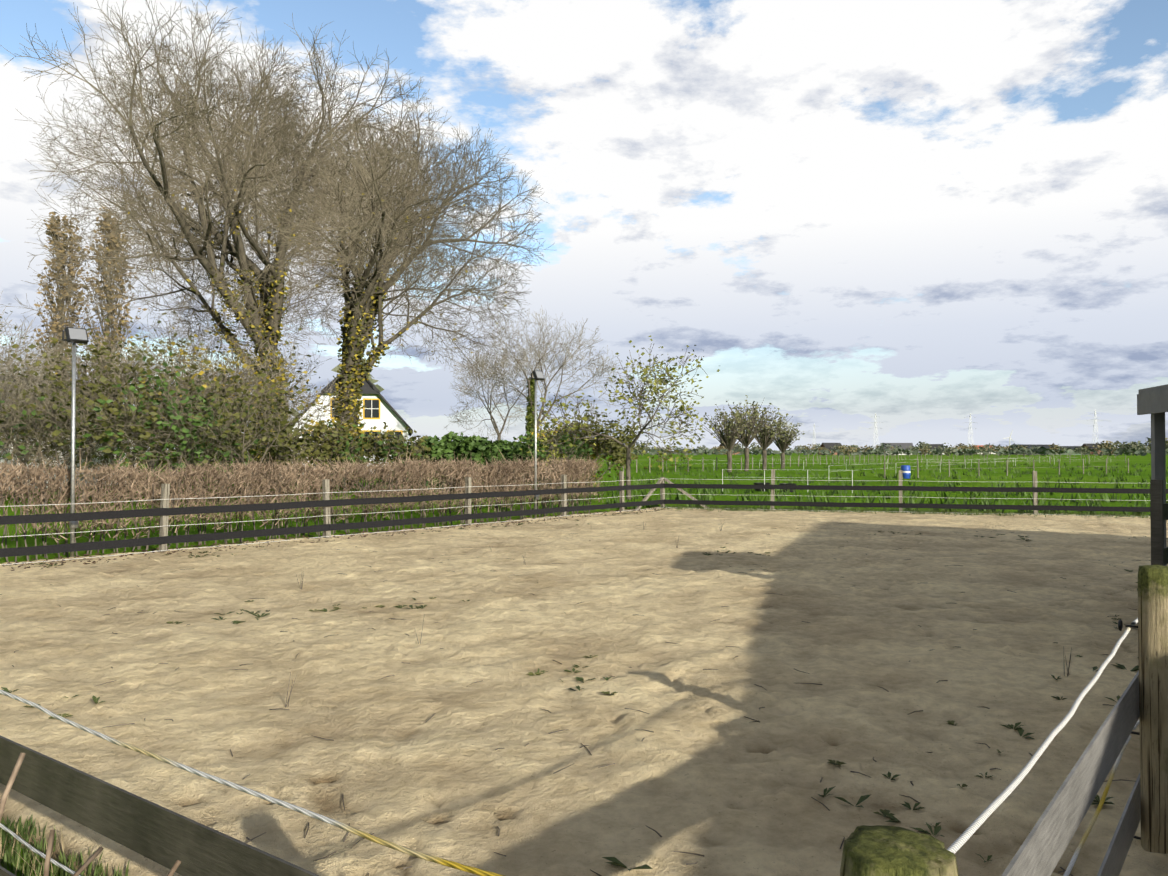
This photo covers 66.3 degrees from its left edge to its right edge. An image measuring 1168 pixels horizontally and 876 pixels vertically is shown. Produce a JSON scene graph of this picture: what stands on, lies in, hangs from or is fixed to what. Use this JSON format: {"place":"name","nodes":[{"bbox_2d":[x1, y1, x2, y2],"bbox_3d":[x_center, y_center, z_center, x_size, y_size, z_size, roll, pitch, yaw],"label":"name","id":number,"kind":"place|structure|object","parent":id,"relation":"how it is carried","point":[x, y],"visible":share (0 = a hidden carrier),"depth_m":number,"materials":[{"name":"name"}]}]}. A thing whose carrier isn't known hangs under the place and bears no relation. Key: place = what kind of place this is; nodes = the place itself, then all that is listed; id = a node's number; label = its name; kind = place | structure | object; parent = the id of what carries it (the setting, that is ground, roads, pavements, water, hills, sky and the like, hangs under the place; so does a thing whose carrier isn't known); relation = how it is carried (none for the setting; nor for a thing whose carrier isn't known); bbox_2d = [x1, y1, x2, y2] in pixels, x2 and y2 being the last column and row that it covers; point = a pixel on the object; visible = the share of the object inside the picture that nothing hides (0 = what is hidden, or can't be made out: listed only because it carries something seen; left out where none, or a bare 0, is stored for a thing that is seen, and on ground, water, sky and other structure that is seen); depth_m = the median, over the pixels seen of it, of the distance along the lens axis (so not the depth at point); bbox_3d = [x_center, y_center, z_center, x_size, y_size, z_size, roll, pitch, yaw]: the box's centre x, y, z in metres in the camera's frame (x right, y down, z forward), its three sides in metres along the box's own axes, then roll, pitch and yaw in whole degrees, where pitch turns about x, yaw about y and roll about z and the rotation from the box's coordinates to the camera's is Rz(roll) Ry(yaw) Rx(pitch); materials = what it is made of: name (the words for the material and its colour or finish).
{"place":"outdoors","nodes":[
{"label":"outdoors","id":0,"kind":"place"},
{"bbox_2d":[31,212,93,378],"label":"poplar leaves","id":1,"kind":"object","parent":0,"point":[39,313],"depth_m":74.21,"materials":[{"name":"plant"}]},
{"bbox_2d":[62,327,88,343],"bbox_3d":[-8.296,-1.675,14.616,0.206,0.256,0.350,-1,-1,39],"label":"floodlight housing","id":2,"kind":"object","parent":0,"point":[68,339],"visible":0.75,"depth_m":14.54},
{"bbox_2d":[68,328,86,339],"bbox_3d":[-8.253,-1.695,14.582,0.088,0.183,0.260,-1,-1,39],"label":"floodlight lens","id":3,"kind":"object","parent":2,"relation":"attached to","point":[79,334],"visible":1,"depth_m":14.58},
{"bbox_2d":[79,206,146,380],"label":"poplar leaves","id":4,"kind":"object","parent":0,"point":[118,289],"depth_m":74.45,"materials":[{"name":"plant"}]},
{"bbox_2d":[0,735,318,875],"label":"fence boards","id":5,"kind":"object","parent":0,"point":[161,835],"visible":0.95,"depth_m":2.70,"materials":[{"name":"wood"}]},
{"bbox_2d":[292,393,407,470],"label":"house walls","id":6,"kind":"structure","parent":0,"point":[390,418],"depth_m":70.42,"materials":[{"name":"paint"}]},
{"bbox_2d":[292,370,412,435],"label":"house roof","id":7,"kind":"structure","parent":6,"relation":"on","point":[368,387],"depth_m":70.02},
{"bbox_2d":[303,398,402,434],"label":"house window frames","id":8,"kind":"structure","parent":6,"relation":"in","point":[364,399],"depth_m":70.24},
{"bbox_2d":[304,399,400,451],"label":"window","id":9,"kind":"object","parent":8,"relation":"in","point":[375,412],"visible":0.17,"depth_m":70.25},
{"bbox_2d":[310,400,394,441],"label":"window muntins","id":10,"kind":"object","parent":8,"relation":"in","point":[371,408],"visible":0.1,"depth_m":70.22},
{"bbox_2d":[0,618,1138,875],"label":"fence ropes","id":11,"kind":"object","parent":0,"point":[986,814],"visible":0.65,"depth_m":2.50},
{"bbox_2d":[0,452,1167,875],"bbox_3d":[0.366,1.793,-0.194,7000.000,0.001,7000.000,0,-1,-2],"label":"ground","id":12,"kind":"structure","parent":0,"point":[930,466],"depth_m":49.49,"materials":[{"name":"green plant"}]},
{"bbox_2d":[0,318,34,399],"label":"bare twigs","id":13,"kind":"object","parent":12,"relation":"on","point":[9,355],"depth_m":32.28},
{"bbox_2d":[0,291,59,405],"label":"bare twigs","id":14,"kind":"object","parent":12,"relation":"on","point":[24,343],"depth_m":42.50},
{"bbox_2d":[0,314,70,431],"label":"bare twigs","id":15,"kind":"object","parent":12,"relation":"on","point":[16,352],"depth_m":35.72,"materials":[{"name":"plant"}]},
{"bbox_2d":[0,336,77,379],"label":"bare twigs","id":16,"kind":"object","parent":12,"relation":"on","point":[41,359],"depth_m":56.36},
{"bbox_2d":[0,365,86,465],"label":"shrub twigs","id":17,"kind":"object","parent":12,"relation":"on","point":[24,415],"depth_m":32.85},
{"bbox_2d":[0,373,97,505],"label":"shrub twigs","id":18,"kind":"object","parent":12,"relation":"on","point":[10,415],"depth_m":29.53,"materials":[{"name":"plant"}]},
{"bbox_2d":[0,822,103,875],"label":"grass","id":19,"kind":"object","parent":12,"relation":"on","point":[34,867],"visible":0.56,"depth_m":3.84,"materials":[{"name":"green plant"}]},
{"bbox_2d":[0,383,130,504],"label":"shrub twigs","id":20,"kind":"object","parent":12,"relation":"on","point":[35,432],"depth_m":29.29,"materials":[{"name":"plant"}]},
{"bbox_2d":[0,427,136,489],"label":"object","id":21,"kind":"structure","parent":12,"relation":"on","point":[36,487],"depth_m":45.45,"materials":[{"name":"plant"}]},
{"bbox_2d":[0,375,135,432],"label":"shrub","id":22,"kind":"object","parent":21,"relation":"on","point":[36,396],"depth_m":45.46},
{"bbox_2d":[0,336,138,491],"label":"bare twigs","id":23,"kind":"object","parent":12,"relation":"on","point":[38,378],"depth_m":39.27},
{"bbox_2d":[69,343,77,556],"bbox_3d":[-8.343,0.276,14.624,0.116,3.700,0.110,-1,-1,39],"label":"flood pole","id":24,"kind":"object","parent":12,"relation":"on","point":[73,525],"visible":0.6,"depth_m":14.62,"materials":[{"name":"metal"}]},
{"bbox_2d":[0,331,174,493],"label":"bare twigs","id":25,"kind":"object","parent":12,"relation":"on","point":[40,373],"depth_m":36.98,"materials":[{"name":"plant"}]},
{"bbox_2d":[0,753,180,875],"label":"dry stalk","id":26,"kind":"object","parent":12,"relation":"on","point":[93,856],"visible":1,"depth_m":1.74,"materials":[{"name":"plant"}]},
{"bbox_2d":[0,377,188,504],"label":"shrub leaves","id":27,"kind":"object","parent":12,"relation":"on","point":[104,423],"depth_m":28.74,"materials":[{"name":"plant"}]},
{"bbox_2d":[0,318,208,499],"bbox_3d":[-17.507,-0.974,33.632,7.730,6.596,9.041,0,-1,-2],"label":"shrub leaves","id":28,"kind":"object","parent":12,"relation":"on","point":[91,346],"depth_m":32.00,"materials":[{"name":"plant"}]},
{"bbox_2d":[14,340,229,496],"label":"shrub leaves","id":29,"kind":"object","parent":12,"relation":"on","point":[81,382],"depth_m":34.30,"materials":[{"name":"plant"}]},
{"bbox_2d":[20,329,224,488],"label":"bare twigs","id":30,"kind":"object","parent":12,"relation":"on","point":[154,361],"depth_m":39.11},
{"bbox_2d":[25,313,251,486],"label":"shrub twigs","id":31,"kind":"object","parent":12,"relation":"on","point":[125,362],"depth_m":43.57,"materials":[{"name":"plant"}]},
{"bbox_2d":[8,309,313,478],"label":"shrub twigs","id":32,"kind":"object","parent":12,"relation":"on","point":[164,354],"depth_m":45.78,"materials":[{"name":"plant"}]},
{"bbox_2d":[63,343,262,501],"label":"shrub leaves","id":33,"kind":"object","parent":12,"relation":"on","point":[143,378],"depth_m":31.41,"materials":[{"name":"plant"}]},
{"bbox_2d":[77,351,262,506],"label":"shrub leaves","id":34,"kind":"object","parent":12,"relation":"on","point":[174,428],"depth_m":28.76,"materials":[{"name":"plant"}]},
{"bbox_2d":[109,332,241,475],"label":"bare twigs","id":35,"kind":"object","parent":12,"relation":"on","point":[186,358],"depth_m":58.88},
{"bbox_2d":[66,334,288,489],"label":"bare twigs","id":36,"kind":"object","parent":12,"relation":"on","point":[177,365],"depth_m":40.57,"materials":[{"name":"plant"}]},
{"bbox_2d":[104,336,330,496],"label":"shrub twigs","id":37,"kind":"object","parent":12,"relation":"on","point":[189,375],"depth_m":35.33,"materials":[{"name":"plant"}]},
{"bbox_2d":[126,368,319,499],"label":"shrub leaves","id":38,"kind":"object","parent":12,"relation":"on","point":[230,370],"depth_m":32.41,"materials":[{"name":"plant"}]},
{"bbox_2d":[115,311,331,479],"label":"shrub twigs","id":39,"kind":"object","parent":12,"relation":"on","point":[310,365],"depth_m":49.04,"materials":[{"name":"plant"}]},
{"bbox_2d":[137,327,312,491],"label":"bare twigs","id":40,"kind":"object","parent":12,"relation":"on","point":[210,371],"depth_m":38.62,"materials":[{"name":"plant"}]},
{"bbox_2d":[133,368,321,503],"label":"shrub leaves","id":41,"kind":"object","parent":12,"relation":"on","point":[236,416],"depth_m":30.26,"materials":[{"name":"plant"}]},
{"bbox_2d":[210,423,315,497],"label":"shrub leaves","id":42,"kind":"object","parent":12,"relation":"on","point":[274,452],"depth_m":33.76,"materials":[{"name":"plant"}]},
{"bbox_2d":[3,0,554,487],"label":"tree","id":43,"kind":"object","parent":12,"relation":"on","point":[335,174],"depth_m":42.25,"materials":[{"name":"plant"}]},
{"bbox_2d":[77,184,517,371],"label":"yellow tree leaves","id":44,"kind":"object","parent":43,"relation":"attached to","point":[290,210],"visible":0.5,"depth_m":41.76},
{"bbox_2d":[186,201,432,487],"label":"ivy","id":45,"kind":"object","parent":43,"relation":"attached to","point":[339,339],"visible":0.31,"depth_m":44.46,"materials":[{"name":"plant"}]},
{"bbox_2d":[232,366,357,459],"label":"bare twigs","id":46,"kind":"object","parent":12,"relation":"on","point":[319,415],"depth_m":42.70,"materials":[{"name":"plant"}]},
{"bbox_2d":[0,446,606,561],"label":"hedge","id":47,"kind":"object","parent":12,"relation":"on","point":[374,471],"depth_m":18.08,"materials":[{"name":"plant"}]},
{"bbox_2d":[261,416,363,486],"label":"shrub leaves","id":48,"kind":"object","parent":12,"relation":"on","point":[306,436],"depth_m":36.42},
{"bbox_2d":[271,416,359,497],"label":"shrub leaves","id":49,"kind":"object","parent":12,"relation":"on","point":[323,456],"depth_m":35.92,"materials":[{"name":"plant"}]},
{"bbox_2d":[2,507,676,570],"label":"grass","id":50,"kind":"structure","parent":12,"relation":"on","point":[463,525],"depth_m":17.71,"materials":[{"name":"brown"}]},
{"bbox_2d":[309,410,392,491],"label":"shrub leaves","id":51,"kind":"object","parent":12,"relation":"on","point":[337,419],"depth_m":39.98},
{"bbox_2d":[319,422,421,493],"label":"shrub leaves","id":52,"kind":"object","parent":12,"relation":"on","point":[346,448],"depth_m":37.40,"materials":[{"name":"plant"}]},
{"bbox_2d":[346,422,434,490],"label":"shrub leaves","id":53,"kind":"object","parent":12,"relation":"on","point":[391,433],"depth_m":37.81,"materials":[{"name":"plant"}]},
{"bbox_2d":[412,435,456,491],"bbox_3d":[-6.718,1.135,39.608,2.381,2.566,2.488,0,-1,-2],"label":"laurel","id":54,"kind":"object","parent":12,"relation":"on","point":[440,449],"visible":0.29,"depth_m":39.17,"materials":[{"name":"green plant"}]},
{"bbox_2d":[436,431,471,490],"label":"laurel","id":55,"kind":"object","parent":12,"relation":"on","point":[450,436],"depth_m":40.19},
{"bbox_2d":[453,435,503,491],"bbox_3d":[-4.683,1.139,39.666,2.416,2.560,2.366,0,-1,-2],"label":"laurel","id":56,"kind":"object","parent":12,"relation":"on","point":[476,447],"depth_m":39.15,"materials":[{"name":"plant"}]},
{"bbox_2d":[444,340,552,440],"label":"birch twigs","id":57,"kind":"object","parent":12,"relation":"on","point":[468,393],"depth_m":65.86,"materials":[{"name":"plant"}]},
{"bbox_2d":[493,439,517,489],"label":"laurel","id":58,"kind":"object","parent":12,"relation":"on","point":[502,445],"depth_m":41.34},
{"bbox_2d":[510,441,528,489],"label":"laurel","id":59,"kind":"object","parent":12,"relation":"on","point":[514,442],"depth_m":42.48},
{"bbox_2d":[534,380,538,517],"bbox_3d":[-1.247,0.364,23.418,0.116,3.800,0.110,-1,-1,39],"label":"flood pole","id":60,"kind":"object","parent":12,"relation":"on","point":[536,497],"visible":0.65,"depth_m":23.41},
{"bbox_2d":[531,370,544,380],"bbox_3d":[-1.199,-1.637,23.411,0.206,0.256,0.350,-1,-1,39],"label":"floodlight","id":61,"kind":"object","parent":60,"relation":"on","point":[535,376],"visible":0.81,"depth_m":23.31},
{"bbox_2d":[535,371,543,377],"bbox_3d":[-1.157,-1.657,23.377,0.088,0.183,0.260,-1,-1,39],"label":"floodlight","id":62,"kind":"object","parent":61,"relation":"attached to","point":[539,374],"visible":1,"depth_m":23.37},
{"bbox_2d":[488,428,593,489],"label":"shrub leaves","id":63,"kind":"object","parent":12,"relation":"on","point":[525,447],"depth_m":39.28,"materials":[{"name":"plant"}]},
{"bbox_2d":[467,300,626,438],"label":"bare tree","id":64,"kind":"object","parent":12,"relation":"on","point":[544,355],"depth_m":58.18,"materials":[{"name":"plant"}]},
{"bbox_2d":[524,378,538,437],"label":"ivy","id":65,"kind":"object","parent":64,"relation":"attached to","point":[530,415],"visible":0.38,"depth_m":57.60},
{"bbox_2d":[515,422,611,488],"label":"shrub leaves","id":66,"kind":"object","parent":12,"relation":"on","point":[592,455],"depth_m":43.73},
{"bbox_2d":[0,504,1150,875],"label":"grass tufts","id":67,"kind":"object","parent":12,"relation":"on","point":[18,848],"visible":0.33,"depth_m":4.16,"materials":[{"name":"plant"}]},
{"bbox_2d":[0,519,1150,875],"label":"fallen leaves","id":68,"kind":"object","parent":12,"relation":"on","point":[568,729],"visible":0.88,"depth_m":5.56,"materials":[{"name":"brown plant"}]},
{"bbox_2d":[23,512,1136,817],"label":"weeds","id":69,"kind":"object","parent":12,"relation":"on","point":[833,762],"visible":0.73,"depth_m":6.00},
{"bbox_2d":[0,507,1167,875],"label":"arena sand","id":70,"kind":"structure","parent":12,"relation":"on","point":[716,777],"depth_m":6.59,"materials":[{"name":"sand"}]},
{"bbox_2d":[285,521,1071,706],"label":"dead stalks","id":71,"kind":"object","parent":70,"relation":"on","point":[525,564],"visible":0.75,"depth_m":6.86,"materials":[{"name":"brown plant"}]},
{"bbox_2d":[1,509,1166,870],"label":"weeds","id":72,"kind":"object","parent":12,"relation":"on","point":[861,799],"visible":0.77,"depth_m":5.61,"materials":[{"name":"plant"}]},
{"bbox_2d":[0,479,1167,564],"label":"fence wires","id":73,"kind":"object","parent":12,"relation":"on","point":[481,505],"visible":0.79,"depth_m":19.95,"materials":[{"name":"metal"}]},
{"bbox_2d":[158,469,1037,551],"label":"fence posts","id":74,"kind":"object","parent":12,"relation":"on","point":[165,492],"visible":0.58,"depth_m":23.79,"materials":[{"name":"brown wood"}]},
{"bbox_2d":[558,414,643,486],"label":"shrub leaves","id":75,"kind":"object","parent":12,"relation":"on","point":[622,437],"depth_m":41.26,"materials":[{"name":"plant"}]},
{"bbox_2d":[520,335,720,499],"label":"trees","id":76,"kind":"object","parent":12,"relation":"on","point":[630,400],"depth_m":32.98,"materials":[{"name":"plant"}]},
{"bbox_2d":[139,446,1139,462],"bbox_3d":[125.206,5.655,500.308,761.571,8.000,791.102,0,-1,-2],"label":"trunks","id":77,"kind":"object","parent":12,"relation":"on","point":[760,454],"visible":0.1,"depth_m":490.99,"materials":[{"name":"brown plant"}]},
{"bbox_2d":[137,358,1167,454],"bbox_3d":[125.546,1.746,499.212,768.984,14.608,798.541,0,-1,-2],"label":"trees","id":78,"kind":"object","parent":12,"relation":"on","point":[920,445],"visible":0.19,"depth_m":459.71,"materials":[{"name":"plant"}]},
{"bbox_2d":[695,407,760,471],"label":"willow","id":79,"kind":"object","parent":12,"relation":"on","point":[727,444],"depth_m":78.94,"materials":[{"name":"plant"}]},
{"bbox_2d":[715,395,780,470],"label":"willow","id":80,"kind":"object","parent":12,"relation":"on","point":[745,441],"depth_m":83.11,"materials":[{"name":"plant"}]},
{"bbox_2d":[753,483,769,490],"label":"trough","id":81,"kind":"object","parent":12,"relation":"on","point":[761,484],"visible":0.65,"depth_m":40.80,"materials":[{"name":"black plastic"}]},
{"bbox_2d":[750,405,793,469],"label":"willow","id":82,"kind":"object","parent":12,"relation":"on","point":[766,442],"depth_m":88.11,"materials":[{"name":"plant"}]},
{"bbox_2d":[770,418,804,468],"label":"willow","id":83,"kind":"object","parent":12,"relation":"on","point":[782,446],"depth_m":94.26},
{"bbox_2d":[779,483,795,491],"bbox_3d":[9.149,2.236,40.126,0.780,0.380,0.800,0,-1,-2],"label":"trough","id":84,"kind":"object","parent":12,"relation":"on","point":[791,490],"visible":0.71,"depth_m":39.89,"materials":[{"name":"black plastic"}]},
{"bbox_2d":[528,461,1167,514],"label":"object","id":85,"kind":"object","parent":12,"relation":"on","point":[708,492],"visible":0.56,"depth_m":37.94,"materials":[{"name":"plant"}]},
{"bbox_2d":[595,454,1128,478],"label":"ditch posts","id":86,"kind":"object","parent":12,"relation":"on","point":[925,457],"visible":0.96,"depth_m":99.53,"materials":[{"name":"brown wood"}]},
{"bbox_2d":[601,441,1167,455],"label":"trees","id":87,"kind":"object","parent":12,"relation":"on","point":[879,450],"visible":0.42,"depth_m":467.06,"materials":[{"name":"plant"}]},
{"bbox_2d":[631,438,1167,454],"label":"trees","id":88,"kind":"object","parent":12,"relation":"on","point":[1055,447],"visible":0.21,"depth_m":500.82,"materials":[{"name":"plant"}]},
{"bbox_2d":[722,457,1085,492],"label":"fence posts","id":89,"kind":"object","parent":12,"relation":"on","point":[852,473],"visible":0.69,"depth_m":40.42,"materials":[{"name":"white plastic"}]},
{"bbox_2d":[728,456,1082,477],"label":"fence","id":90,"kind":"object","parent":89,"relation":"on","point":[857,464],"visible":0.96,"depth_m":71.06,"materials":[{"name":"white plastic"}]},
{"bbox_2d":[901,465,910,478],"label":"blue barrel","id":91,"kind":"object","parent":12,"relation":"on","point":[905,468],"visible":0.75,"depth_m":60.31,"materials":[{"name":"blue plastic"}]},
{"bbox_2d":[809,410,1102,447],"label":"pylons","id":92,"kind":"object","parent":12,"relation":"on","point":[1094,413],"visible":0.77,"depth_m":1114.37,"materials":[{"name":"grey"}]},
{"bbox_2d":[840,565,1167,875],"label":"wooden fence posts","id":93,"kind":"object","parent":12,"relation":"on","point":[878,850],"visible":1,"depth_m":3.85,"materials":[{"name":"wood"}]},
{"bbox_2d":[1118,619,1140,839],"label":"insulators","id":94,"kind":"object","parent":93,"relation":"attached to","point":[1120,624],"visible":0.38,"depth_m":3.98,"materials":[{"name":"black plastic"}]},
{"bbox_2d":[1038,447,1085,454],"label":"green shed walls","id":95,"kind":"structure","parent":12,"relation":"on","point":[1058,454],"depth_m":566.23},
{"bbox_2d":[1137,384,1167,565],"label":"wooden shelter","id":96,"kind":"object","parent":12,"relation":"on","point":[1153,401],"visible":0.57,"depth_m":9.28,"materials":[{"name":"wood"}]},
{"bbox_2d":[1150,479,1167,565],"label":"gate post planks","id":97,"kind":"object","parent":12,"relation":"on","point":[1159,517],"visible":0.45,"depth_m":7.96,"materials":[{"name":"wood"}]},
{"bbox_2d":[0,483,1167,556],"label":"fence rails","id":98,"kind":"object","parent":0,"point":[38,550],"visible":0.98,"depth_m":20.72,"materials":[{"name":"wood"}]},
{"bbox_2d":[0,0,1167,452],"label":"sky","id":99,"kind":"structure","parent":0,"point":[922,216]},
{"bbox_2d":[819,443,836,454],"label":"house walls","id":100,"kind":"structure","parent":0,"point":[822,445],"depth_m":601.88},
{"bbox_2d":[820,443,842,449],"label":"house roof","id":101,"kind":"structure","parent":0,"point":[828,445],"depth_m":603.37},
{"bbox_2d":[881,443,912,449],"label":"house roof","id":102,"kind":"structure","parent":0,"point":[904,445],"depth_m":564.55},
{"bbox_2d":[922,444,944,449],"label":"building","id":103,"kind":"structure","parent":0,"point":[935,446],"depth_m":708.17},
{"bbox_2d":[1012,444,1052,448],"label":"house roof","id":104,"kind":"structure","parent":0,"point":[1028,445],"depth_m":629.28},
{"bbox_2d":[1037,446,1081,449],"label":"distant building","id":105,"kind":"structure","parent":0,"point":[1071,447],"depth_m":568.78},
{"bbox_2d":[1001,671,1140,875],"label":"fence boards","id":106,"kind":"object","parent":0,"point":[1042,848],"visible":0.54,"depth_m":2.98,"materials":[{"name":"wood"}]},
{"bbox_2d":[1082,444,1098,449],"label":"building","id":107,"kind":"structure","parent":0,"point":[1090,446],"depth_m":608.40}
]}

